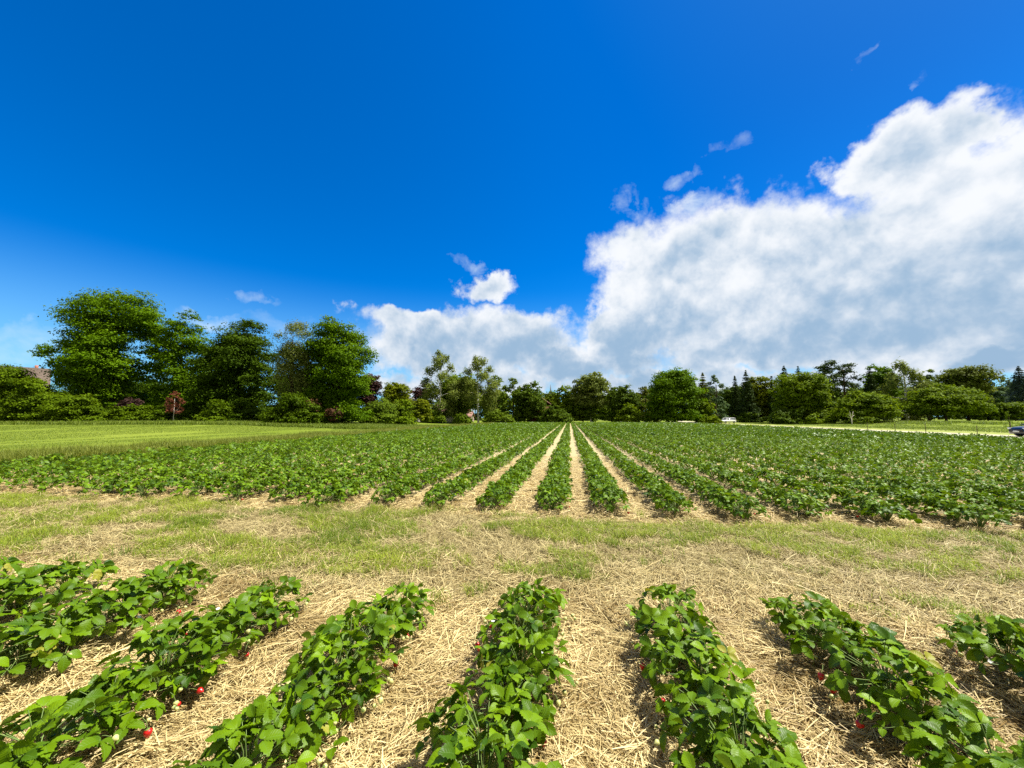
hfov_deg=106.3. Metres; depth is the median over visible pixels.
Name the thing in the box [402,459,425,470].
strawberry plant
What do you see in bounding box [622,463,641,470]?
strawberry plant
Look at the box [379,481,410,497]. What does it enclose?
strawberry plant
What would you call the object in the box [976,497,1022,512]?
strawberry plant
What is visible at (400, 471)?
strawberry plant
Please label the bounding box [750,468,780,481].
strawberry plant
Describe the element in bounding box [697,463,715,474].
strawberry plant
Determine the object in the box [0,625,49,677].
strawberry plant
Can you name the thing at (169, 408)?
red sapling
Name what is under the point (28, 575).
strawberry plant
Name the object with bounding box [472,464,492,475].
strawberry plant
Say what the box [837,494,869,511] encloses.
strawberry plant
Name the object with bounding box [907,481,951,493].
strawberry plant
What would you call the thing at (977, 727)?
strawberry plant
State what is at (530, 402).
garden tree
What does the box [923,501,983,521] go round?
strawberry plant
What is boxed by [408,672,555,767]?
strawberry plant
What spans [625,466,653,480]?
strawberry plant
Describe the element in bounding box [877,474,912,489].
strawberry plant
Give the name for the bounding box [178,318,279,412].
chestnut tree
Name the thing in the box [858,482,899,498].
strawberry plant
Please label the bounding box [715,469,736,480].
strawberry plant
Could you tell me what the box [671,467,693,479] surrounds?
strawberry plant
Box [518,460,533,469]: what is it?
strawberry plant
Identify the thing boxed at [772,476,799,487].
strawberry plant
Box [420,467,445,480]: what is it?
strawberry plant
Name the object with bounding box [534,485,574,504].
strawberry plant
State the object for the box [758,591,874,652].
strawberry plant
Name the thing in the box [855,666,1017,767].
strawberry plant
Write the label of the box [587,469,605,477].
strawberry plant
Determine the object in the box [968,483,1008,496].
strawberry plant
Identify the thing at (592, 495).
strawberry plant
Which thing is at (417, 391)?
copper beech
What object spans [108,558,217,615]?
strawberry plant
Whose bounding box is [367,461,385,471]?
strawberry plant
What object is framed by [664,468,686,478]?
strawberry plant
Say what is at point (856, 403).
hornbeam tree
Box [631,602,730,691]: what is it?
strawberry plant
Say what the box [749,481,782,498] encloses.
strawberry plant
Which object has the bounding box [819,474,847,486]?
strawberry plant
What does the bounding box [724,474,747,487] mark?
strawberry plant
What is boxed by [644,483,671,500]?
strawberry plant
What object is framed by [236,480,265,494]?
strawberry plant
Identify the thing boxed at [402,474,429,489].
strawberry plant
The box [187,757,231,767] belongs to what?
strawberry plant
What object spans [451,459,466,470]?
strawberry plant
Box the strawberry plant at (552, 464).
[548,460,570,469]
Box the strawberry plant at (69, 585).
[0,563,86,615]
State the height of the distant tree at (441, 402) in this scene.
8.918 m
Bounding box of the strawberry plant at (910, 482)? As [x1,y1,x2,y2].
[902,480,936,489]
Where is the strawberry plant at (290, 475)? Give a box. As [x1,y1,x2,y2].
[264,472,298,486]
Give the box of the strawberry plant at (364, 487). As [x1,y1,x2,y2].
[345,480,368,493]
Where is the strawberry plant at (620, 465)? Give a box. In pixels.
[617,461,643,469]
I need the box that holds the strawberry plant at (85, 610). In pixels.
[0,576,163,672]
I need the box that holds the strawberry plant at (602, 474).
[586,471,616,483]
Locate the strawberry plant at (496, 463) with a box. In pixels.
[484,459,500,468]
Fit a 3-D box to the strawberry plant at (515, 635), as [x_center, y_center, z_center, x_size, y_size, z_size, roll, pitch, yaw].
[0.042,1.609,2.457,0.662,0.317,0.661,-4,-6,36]
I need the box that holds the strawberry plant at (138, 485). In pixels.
[118,480,165,496]
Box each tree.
[0,363,62,419]
[28,287,183,408]
[141,309,215,415]
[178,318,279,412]
[264,319,317,409]
[293,314,378,422]
[381,381,412,403]
[418,350,461,421]
[432,397,476,410]
[436,372,482,416]
[456,354,500,422]
[474,389,512,418]
[482,375,511,416]
[499,378,523,421]
[511,380,548,421]
[541,390,555,402]
[551,385,573,420]
[567,393,599,421]
[569,371,610,421]
[593,388,615,420]
[603,383,642,421]
[634,386,659,421]
[640,366,708,421]
[688,386,720,420]
[695,401,716,422]
[697,372,714,413]
[705,375,729,419]
[717,385,741,418]
[727,376,742,417]
[735,370,762,422]
[740,376,777,417]
[766,376,777,421]
[767,366,787,421]
[767,370,835,418]
[810,360,844,400]
[820,399,848,420]
[827,387,848,400]
[827,388,905,420]
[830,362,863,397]
[860,364,902,417]
[862,367,896,420]
[873,356,935,420]
[890,383,908,418]
[897,382,1002,420]
[907,369,937,420]
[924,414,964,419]
[932,363,1005,420]
[947,414,985,418]
[972,403,1004,420]
[978,383,1015,418]
[989,401,1023,420]
[996,378,1020,400]
[1005,411,1010,426]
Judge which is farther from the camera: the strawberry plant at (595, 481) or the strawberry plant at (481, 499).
the strawberry plant at (595, 481)
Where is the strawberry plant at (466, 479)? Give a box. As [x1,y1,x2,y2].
[449,475,471,490]
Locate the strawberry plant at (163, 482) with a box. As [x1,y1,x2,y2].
[137,477,179,492]
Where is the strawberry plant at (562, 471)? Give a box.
[545,467,571,476]
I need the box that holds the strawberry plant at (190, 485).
[170,479,218,496]
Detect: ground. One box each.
[0,418,1023,500]
[0,475,1023,767]
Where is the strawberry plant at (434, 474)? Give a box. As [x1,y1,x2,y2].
[417,470,441,480]
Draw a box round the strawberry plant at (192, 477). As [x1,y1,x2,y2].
[185,470,215,482]
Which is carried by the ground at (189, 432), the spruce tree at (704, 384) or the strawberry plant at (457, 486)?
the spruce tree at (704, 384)
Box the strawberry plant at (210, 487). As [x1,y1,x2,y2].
[192,477,224,493]
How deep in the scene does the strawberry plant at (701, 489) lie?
7.21 m
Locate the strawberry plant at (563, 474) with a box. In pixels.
[546,471,572,481]
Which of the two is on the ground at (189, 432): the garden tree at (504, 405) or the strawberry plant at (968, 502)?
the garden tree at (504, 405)
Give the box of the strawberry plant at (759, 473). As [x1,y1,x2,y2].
[757,468,787,483]
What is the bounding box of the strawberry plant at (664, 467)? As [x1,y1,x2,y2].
[661,463,681,472]
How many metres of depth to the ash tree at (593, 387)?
113.87 m
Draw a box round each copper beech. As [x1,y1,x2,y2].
[356,373,382,407]
[410,384,432,405]
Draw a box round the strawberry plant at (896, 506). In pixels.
[852,499,922,523]
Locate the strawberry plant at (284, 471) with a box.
[258,466,288,475]
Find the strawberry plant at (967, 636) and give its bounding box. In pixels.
[937,614,1023,674]
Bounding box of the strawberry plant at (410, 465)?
[404,464,417,471]
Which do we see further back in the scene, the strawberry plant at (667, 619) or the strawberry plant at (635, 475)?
the strawberry plant at (635, 475)
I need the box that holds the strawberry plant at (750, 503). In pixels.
[722,494,770,519]
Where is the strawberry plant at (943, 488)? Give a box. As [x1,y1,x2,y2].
[928,484,971,501]
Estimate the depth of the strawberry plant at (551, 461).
11.31 m
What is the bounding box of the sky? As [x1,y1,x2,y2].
[0,0,1023,417]
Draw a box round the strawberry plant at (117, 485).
[76,478,129,494]
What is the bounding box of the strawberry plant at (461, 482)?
[443,478,469,492]
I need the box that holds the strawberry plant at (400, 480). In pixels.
[394,477,416,491]
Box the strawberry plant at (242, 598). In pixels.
[128,592,268,687]
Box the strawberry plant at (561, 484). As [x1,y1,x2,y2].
[537,482,571,494]
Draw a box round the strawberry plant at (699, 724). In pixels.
[659,676,804,767]
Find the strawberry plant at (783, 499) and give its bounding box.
[776,490,821,512]
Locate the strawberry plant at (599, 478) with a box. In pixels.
[588,474,617,487]
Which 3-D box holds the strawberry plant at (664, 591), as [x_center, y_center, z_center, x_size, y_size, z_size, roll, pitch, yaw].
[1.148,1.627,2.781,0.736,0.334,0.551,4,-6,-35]
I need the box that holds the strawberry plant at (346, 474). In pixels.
[331,469,354,481]
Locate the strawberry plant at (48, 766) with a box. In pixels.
[9,741,59,767]
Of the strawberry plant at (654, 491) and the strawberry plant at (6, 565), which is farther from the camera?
the strawberry plant at (654, 491)
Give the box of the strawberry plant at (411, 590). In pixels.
[362,581,436,639]
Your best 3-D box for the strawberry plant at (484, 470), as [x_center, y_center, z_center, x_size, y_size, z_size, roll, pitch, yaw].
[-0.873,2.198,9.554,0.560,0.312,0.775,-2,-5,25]
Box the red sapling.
[163,391,185,419]
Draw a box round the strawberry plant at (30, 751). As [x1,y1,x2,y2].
[0,680,160,767]
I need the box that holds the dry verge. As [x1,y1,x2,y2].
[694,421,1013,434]
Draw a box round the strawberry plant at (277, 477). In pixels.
[260,475,285,488]
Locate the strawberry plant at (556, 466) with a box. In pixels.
[546,464,570,473]
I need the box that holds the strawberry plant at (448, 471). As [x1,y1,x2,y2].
[439,465,455,476]
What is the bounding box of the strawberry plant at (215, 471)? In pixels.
[198,469,224,479]
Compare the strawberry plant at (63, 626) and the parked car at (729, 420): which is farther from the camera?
the parked car at (729, 420)
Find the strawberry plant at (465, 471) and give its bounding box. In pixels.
[460,468,484,480]
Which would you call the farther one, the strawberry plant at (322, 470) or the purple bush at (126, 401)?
the purple bush at (126, 401)
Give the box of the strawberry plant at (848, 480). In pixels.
[837,478,867,493]
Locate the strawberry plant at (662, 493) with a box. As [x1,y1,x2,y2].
[652,490,684,506]
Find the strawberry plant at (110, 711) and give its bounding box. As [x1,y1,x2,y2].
[13,656,197,767]
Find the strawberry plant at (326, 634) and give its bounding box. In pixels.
[283,609,411,708]
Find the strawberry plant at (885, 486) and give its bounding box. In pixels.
[868,483,920,502]
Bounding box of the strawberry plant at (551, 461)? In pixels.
[548,458,569,467]
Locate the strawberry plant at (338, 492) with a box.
[313,482,353,499]
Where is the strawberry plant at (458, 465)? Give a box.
[443,460,463,470]
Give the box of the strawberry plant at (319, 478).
[299,474,337,488]
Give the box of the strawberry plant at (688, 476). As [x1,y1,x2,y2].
[678,472,706,487]
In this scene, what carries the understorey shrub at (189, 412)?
on the ground at (189, 432)
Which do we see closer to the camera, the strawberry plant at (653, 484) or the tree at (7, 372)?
the strawberry plant at (653, 484)
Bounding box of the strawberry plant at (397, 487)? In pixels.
[370,482,403,503]
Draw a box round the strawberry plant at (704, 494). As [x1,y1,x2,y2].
[699,482,744,501]
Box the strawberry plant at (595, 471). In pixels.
[585,470,614,481]
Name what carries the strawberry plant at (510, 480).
on the straw ground at (628, 655)
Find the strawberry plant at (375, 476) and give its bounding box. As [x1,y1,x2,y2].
[363,473,386,483]
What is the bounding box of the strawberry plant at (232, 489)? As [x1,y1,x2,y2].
[218,481,257,499]
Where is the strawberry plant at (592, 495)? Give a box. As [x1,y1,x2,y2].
[588,484,621,499]
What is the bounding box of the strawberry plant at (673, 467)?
[664,464,680,476]
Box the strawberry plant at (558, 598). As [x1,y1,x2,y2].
[506,577,575,631]
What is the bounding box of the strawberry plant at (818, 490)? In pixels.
[809,482,857,502]
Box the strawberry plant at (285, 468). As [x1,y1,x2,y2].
[270,466,296,474]
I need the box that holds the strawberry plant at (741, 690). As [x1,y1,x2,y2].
[654,657,782,766]
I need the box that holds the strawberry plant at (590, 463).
[583,460,605,469]
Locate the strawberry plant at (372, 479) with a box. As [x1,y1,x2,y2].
[359,475,380,488]
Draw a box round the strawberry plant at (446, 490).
[423,486,452,506]
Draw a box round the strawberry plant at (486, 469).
[476,463,493,474]
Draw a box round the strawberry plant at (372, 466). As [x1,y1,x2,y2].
[358,463,379,472]
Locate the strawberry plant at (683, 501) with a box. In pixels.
[654,490,698,515]
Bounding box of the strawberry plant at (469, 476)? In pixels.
[453,472,482,483]
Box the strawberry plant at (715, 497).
[707,488,753,506]
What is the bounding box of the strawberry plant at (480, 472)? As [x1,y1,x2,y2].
[462,468,487,481]
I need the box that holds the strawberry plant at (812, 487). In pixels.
[803,484,839,496]
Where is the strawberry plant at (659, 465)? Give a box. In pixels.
[654,461,674,471]
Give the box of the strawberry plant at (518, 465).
[508,464,530,475]
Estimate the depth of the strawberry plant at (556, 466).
9.81 m
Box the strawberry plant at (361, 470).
[347,466,368,478]
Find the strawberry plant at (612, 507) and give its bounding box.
[590,488,631,513]
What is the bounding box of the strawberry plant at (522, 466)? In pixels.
[510,463,531,475]
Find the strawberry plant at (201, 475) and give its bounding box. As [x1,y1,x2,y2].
[169,471,213,485]
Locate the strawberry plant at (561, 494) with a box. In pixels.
[537,490,569,510]
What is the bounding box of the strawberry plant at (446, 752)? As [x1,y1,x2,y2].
[425,725,561,767]
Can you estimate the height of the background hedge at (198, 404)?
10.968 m
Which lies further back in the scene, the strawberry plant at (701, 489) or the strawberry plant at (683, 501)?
the strawberry plant at (701, 489)
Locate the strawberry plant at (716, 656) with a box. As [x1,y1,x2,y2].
[638,621,769,722]
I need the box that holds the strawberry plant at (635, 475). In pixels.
[629,471,654,482]
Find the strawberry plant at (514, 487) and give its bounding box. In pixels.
[496,480,517,497]
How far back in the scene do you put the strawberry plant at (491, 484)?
7.17 m
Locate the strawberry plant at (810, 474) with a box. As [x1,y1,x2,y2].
[798,468,828,481]
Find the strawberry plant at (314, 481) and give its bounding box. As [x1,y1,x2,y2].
[299,477,323,491]
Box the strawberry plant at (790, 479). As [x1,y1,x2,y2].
[777,473,808,488]
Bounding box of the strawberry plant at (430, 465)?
[412,457,433,467]
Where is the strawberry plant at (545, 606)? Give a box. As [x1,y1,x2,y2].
[479,585,567,642]
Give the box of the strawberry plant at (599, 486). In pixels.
[590,481,617,496]
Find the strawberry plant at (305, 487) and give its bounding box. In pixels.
[278,476,316,495]
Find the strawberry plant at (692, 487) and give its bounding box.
[688,478,714,492]
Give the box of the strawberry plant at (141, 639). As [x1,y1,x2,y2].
[73,610,237,719]
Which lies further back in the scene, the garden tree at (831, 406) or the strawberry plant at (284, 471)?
the garden tree at (831, 406)
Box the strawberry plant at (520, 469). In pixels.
[508,465,533,477]
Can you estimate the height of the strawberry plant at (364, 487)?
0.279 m
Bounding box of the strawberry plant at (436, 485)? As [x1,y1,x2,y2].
[424,482,462,501]
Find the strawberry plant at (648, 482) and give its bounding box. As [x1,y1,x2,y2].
[636,475,673,491]
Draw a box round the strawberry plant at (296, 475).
[277,471,306,484]
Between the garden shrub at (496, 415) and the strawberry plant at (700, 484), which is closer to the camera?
the strawberry plant at (700, 484)
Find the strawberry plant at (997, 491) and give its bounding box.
[986,485,1023,498]
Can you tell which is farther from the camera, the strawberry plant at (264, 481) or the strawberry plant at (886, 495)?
the strawberry plant at (264, 481)
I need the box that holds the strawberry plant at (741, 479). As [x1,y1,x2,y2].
[731,474,758,489]
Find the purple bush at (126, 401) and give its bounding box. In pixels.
[113,396,144,410]
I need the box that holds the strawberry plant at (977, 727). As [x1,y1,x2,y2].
[900,704,1023,767]
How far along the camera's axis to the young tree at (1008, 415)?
41.82 m
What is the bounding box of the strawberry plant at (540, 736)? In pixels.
[441,661,560,763]
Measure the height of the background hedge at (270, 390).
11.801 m
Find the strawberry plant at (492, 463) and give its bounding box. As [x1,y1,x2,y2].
[482,461,496,470]
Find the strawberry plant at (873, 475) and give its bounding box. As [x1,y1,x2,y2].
[861,472,892,484]
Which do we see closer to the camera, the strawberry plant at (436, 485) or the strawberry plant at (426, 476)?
the strawberry plant at (436, 485)
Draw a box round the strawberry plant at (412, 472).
[393,464,416,475]
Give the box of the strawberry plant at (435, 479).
[416,471,436,484]
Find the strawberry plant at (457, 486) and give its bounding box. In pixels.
[438,480,464,499]
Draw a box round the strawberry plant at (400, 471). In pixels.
[382,467,405,477]
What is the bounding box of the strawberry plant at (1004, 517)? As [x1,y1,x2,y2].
[946,503,1011,527]
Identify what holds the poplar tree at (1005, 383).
on the ground at (189, 432)
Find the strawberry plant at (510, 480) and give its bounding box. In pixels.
[497,478,521,490]
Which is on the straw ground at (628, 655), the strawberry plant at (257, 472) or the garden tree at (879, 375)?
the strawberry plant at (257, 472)
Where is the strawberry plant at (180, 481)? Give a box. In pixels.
[155,476,192,490]
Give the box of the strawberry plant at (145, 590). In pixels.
[67,565,183,640]
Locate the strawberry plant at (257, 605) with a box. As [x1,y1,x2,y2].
[178,596,288,658]
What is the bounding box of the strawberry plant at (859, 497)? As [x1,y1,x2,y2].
[841,492,899,514]
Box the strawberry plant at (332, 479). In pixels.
[315,473,338,486]
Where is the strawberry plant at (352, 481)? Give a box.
[334,478,360,496]
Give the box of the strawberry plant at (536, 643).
[466,626,578,722]
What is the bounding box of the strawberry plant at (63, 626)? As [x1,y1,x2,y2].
[0,609,106,677]
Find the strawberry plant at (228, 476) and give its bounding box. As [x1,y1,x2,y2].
[207,473,239,486]
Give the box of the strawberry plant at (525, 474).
[511,468,528,482]
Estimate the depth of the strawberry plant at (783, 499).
6.32 m
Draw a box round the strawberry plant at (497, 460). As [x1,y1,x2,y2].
[485,458,503,466]
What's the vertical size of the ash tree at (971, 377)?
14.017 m
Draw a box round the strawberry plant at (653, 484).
[645,481,665,495]
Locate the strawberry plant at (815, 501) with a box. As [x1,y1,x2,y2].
[783,492,832,516]
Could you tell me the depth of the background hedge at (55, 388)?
86.68 m
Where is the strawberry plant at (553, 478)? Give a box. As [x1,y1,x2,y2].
[539,475,573,486]
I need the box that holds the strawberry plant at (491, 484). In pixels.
[485,481,515,495]
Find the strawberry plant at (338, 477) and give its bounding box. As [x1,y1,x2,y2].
[326,471,348,482]
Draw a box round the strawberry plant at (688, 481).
[681,474,715,489]
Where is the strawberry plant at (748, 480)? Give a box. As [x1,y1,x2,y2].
[735,477,762,491]
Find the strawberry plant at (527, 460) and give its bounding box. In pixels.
[516,457,535,467]
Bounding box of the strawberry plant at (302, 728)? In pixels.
[211,662,365,767]
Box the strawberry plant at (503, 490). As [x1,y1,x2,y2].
[482,486,516,504]
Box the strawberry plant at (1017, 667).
[990,646,1023,678]
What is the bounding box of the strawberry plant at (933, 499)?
[906,495,959,511]
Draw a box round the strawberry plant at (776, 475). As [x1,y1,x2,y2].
[766,473,787,484]
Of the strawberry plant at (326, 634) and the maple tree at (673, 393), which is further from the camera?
the maple tree at (673, 393)
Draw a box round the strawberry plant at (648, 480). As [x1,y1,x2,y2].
[635,476,660,487]
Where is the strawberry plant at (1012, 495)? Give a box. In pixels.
[999,491,1023,501]
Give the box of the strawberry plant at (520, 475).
[499,470,526,481]
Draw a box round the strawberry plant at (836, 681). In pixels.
[814,624,993,740]
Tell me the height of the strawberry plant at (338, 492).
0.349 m
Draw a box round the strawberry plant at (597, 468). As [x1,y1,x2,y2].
[585,466,610,474]
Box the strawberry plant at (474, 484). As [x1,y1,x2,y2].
[454,475,477,487]
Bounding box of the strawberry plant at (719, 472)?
[707,468,734,477]
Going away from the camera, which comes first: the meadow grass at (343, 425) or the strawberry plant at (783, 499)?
the strawberry plant at (783, 499)
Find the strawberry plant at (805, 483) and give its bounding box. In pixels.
[791,479,834,494]
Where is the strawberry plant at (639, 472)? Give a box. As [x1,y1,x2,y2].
[628,470,649,481]
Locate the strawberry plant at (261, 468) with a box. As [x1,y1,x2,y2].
[248,466,281,478]
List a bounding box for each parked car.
[720,418,735,422]
[1007,423,1023,435]
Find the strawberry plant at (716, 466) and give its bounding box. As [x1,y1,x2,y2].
[703,464,730,477]
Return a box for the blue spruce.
[1001,366,1023,420]
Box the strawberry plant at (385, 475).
[369,468,396,482]
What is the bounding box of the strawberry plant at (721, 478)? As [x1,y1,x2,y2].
[718,470,746,483]
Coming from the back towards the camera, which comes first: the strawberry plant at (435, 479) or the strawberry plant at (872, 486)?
the strawberry plant at (435, 479)
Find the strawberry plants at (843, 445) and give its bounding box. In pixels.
[0,422,1023,493]
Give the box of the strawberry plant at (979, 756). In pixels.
[925,745,1019,767]
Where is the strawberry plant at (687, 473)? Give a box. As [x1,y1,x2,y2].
[676,471,700,485]
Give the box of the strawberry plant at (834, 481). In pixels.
[826,475,854,489]
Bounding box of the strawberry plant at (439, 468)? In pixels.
[427,465,449,478]
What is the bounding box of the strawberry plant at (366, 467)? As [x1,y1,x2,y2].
[354,465,373,476]
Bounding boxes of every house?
[0,365,50,386]
[441,408,458,421]
[468,412,474,421]
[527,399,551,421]
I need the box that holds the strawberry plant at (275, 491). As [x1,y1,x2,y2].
[267,479,309,501]
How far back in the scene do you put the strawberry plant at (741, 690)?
1.81 m
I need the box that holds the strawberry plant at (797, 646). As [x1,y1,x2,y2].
[784,604,919,689]
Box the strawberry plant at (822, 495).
[817,486,871,505]
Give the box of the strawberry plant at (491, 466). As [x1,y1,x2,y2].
[478,463,496,471]
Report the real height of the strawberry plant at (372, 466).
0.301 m
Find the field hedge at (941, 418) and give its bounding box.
[925,415,970,419]
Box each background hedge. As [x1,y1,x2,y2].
[48,383,68,392]
[54,383,104,408]
[115,375,174,409]
[167,391,270,416]
[256,372,312,410]
[323,392,367,421]
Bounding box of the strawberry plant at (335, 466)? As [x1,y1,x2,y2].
[324,463,343,471]
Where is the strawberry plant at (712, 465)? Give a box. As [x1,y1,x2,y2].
[698,463,720,476]
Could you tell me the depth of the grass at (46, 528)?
4.94 m
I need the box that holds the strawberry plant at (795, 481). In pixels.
[785,480,810,492]
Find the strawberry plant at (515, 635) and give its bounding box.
[474,604,568,682]
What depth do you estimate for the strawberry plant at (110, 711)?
1.85 m
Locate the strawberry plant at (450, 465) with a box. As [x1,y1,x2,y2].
[440,463,458,474]
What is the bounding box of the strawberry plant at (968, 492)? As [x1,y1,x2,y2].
[938,487,987,507]
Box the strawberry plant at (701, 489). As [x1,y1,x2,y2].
[697,483,723,498]
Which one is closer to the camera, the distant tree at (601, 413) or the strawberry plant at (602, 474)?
the strawberry plant at (602, 474)
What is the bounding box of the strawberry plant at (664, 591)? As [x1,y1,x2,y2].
[624,583,718,641]
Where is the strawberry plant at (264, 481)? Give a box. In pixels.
[248,477,275,492]
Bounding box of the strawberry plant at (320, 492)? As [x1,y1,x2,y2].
[298,484,347,505]
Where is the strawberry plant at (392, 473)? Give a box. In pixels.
[376,470,398,479]
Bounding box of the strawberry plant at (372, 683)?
[276,632,390,728]
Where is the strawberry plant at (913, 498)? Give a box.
[894,488,943,510]
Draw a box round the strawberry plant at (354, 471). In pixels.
[337,466,361,478]
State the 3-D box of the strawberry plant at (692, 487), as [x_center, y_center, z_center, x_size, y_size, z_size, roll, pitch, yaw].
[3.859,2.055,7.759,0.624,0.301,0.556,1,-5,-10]
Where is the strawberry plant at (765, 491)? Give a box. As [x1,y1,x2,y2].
[756,487,795,506]
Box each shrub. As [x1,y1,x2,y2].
[0,377,100,420]
[37,393,111,421]
[93,406,117,420]
[104,403,153,420]
[137,401,177,420]
[170,401,205,420]
[193,399,236,421]
[228,406,266,420]
[254,391,329,423]
[299,398,321,412]
[324,406,343,421]
[359,397,404,423]
[392,399,418,424]
[409,399,432,421]
[418,410,446,422]
[451,412,473,423]
[481,409,515,422]
[538,403,573,422]
[612,402,645,421]
[695,414,723,423]
[727,412,770,422]
[763,406,805,423]
[801,412,837,423]
[843,416,880,423]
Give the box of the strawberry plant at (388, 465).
[367,459,391,469]
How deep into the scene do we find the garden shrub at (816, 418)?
90.12 m
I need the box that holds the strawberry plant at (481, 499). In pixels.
[475,486,512,509]
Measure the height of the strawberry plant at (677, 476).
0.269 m
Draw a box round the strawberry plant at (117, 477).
[102,474,148,490]
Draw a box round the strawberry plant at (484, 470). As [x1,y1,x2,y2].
[471,466,487,475]
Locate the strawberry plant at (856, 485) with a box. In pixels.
[843,478,888,495]
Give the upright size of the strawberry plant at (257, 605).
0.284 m
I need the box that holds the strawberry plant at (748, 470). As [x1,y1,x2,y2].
[744,466,777,480]
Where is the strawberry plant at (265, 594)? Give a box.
[226,575,312,630]
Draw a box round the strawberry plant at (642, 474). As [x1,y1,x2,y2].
[633,471,657,483]
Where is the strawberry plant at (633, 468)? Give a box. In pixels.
[626,465,647,476]
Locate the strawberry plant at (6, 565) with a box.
[0,556,25,576]
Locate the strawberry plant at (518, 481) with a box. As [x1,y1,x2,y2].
[496,474,523,490]
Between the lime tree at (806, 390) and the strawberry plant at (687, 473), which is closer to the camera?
the strawberry plant at (687, 473)
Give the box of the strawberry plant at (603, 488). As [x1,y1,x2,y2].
[590,484,627,504]
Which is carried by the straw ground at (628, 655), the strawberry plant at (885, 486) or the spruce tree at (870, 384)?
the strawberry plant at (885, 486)
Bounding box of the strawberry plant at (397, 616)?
[340,593,426,661]
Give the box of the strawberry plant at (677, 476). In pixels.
[673,471,694,481]
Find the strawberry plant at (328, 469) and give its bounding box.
[318,464,337,475]
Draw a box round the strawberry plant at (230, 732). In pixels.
[171,687,339,767]
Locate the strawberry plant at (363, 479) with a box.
[349,476,373,491]
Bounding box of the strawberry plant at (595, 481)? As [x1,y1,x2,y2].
[588,477,616,490]
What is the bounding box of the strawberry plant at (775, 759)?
[681,728,806,767]
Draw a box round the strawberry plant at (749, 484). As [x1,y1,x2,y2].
[742,480,769,491]
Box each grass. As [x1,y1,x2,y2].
[0,419,443,428]
[0,421,498,466]
[0,424,374,449]
[0,487,1023,627]
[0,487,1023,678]
[739,420,1023,432]
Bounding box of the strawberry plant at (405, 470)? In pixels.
[393,466,411,474]
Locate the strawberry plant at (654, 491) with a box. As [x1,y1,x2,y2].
[648,485,678,503]
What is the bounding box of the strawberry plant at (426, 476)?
[408,472,433,486]
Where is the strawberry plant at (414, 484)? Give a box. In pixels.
[395,477,421,490]
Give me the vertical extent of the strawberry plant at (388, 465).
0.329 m
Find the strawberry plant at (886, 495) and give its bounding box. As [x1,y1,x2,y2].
[880,489,940,508]
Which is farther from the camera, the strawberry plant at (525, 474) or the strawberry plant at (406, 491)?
the strawberry plant at (525, 474)
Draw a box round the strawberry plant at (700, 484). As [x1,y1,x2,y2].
[693,481,715,491]
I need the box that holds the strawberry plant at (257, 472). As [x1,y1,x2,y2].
[243,469,273,480]
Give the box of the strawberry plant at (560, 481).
[537,478,571,493]
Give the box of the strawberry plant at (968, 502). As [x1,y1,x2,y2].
[963,492,1015,513]
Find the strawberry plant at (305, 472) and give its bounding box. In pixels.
[288,467,316,479]
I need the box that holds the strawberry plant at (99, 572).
[2,558,120,600]
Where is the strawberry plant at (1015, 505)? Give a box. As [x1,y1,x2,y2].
[1001,502,1023,521]
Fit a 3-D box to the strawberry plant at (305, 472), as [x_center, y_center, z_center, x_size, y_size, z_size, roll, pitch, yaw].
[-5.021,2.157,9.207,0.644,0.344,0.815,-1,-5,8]
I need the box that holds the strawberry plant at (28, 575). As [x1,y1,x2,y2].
[0,564,63,619]
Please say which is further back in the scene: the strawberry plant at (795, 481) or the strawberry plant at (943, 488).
the strawberry plant at (795, 481)
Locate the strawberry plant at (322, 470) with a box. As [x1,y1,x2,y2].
[310,466,329,473]
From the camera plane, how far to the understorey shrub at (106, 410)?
59.26 m
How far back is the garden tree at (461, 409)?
105.28 m
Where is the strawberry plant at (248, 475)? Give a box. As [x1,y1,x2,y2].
[231,472,260,484]
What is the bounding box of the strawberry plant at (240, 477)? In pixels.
[217,472,250,487]
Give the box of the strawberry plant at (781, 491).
[761,488,802,506]
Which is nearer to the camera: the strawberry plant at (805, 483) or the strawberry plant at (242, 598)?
the strawberry plant at (242, 598)
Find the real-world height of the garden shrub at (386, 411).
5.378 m
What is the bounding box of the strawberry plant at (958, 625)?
[934,613,1023,658]
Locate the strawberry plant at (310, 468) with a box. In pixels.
[299,465,324,477]
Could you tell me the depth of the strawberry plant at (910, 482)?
7.49 m
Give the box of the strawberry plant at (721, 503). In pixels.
[714,492,760,515]
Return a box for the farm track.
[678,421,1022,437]
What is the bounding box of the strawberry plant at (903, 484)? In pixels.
[884,476,923,489]
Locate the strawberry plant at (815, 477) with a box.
[811,471,839,483]
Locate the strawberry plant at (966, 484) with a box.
[945,478,998,496]
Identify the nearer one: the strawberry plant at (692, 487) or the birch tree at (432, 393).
the strawberry plant at (692, 487)

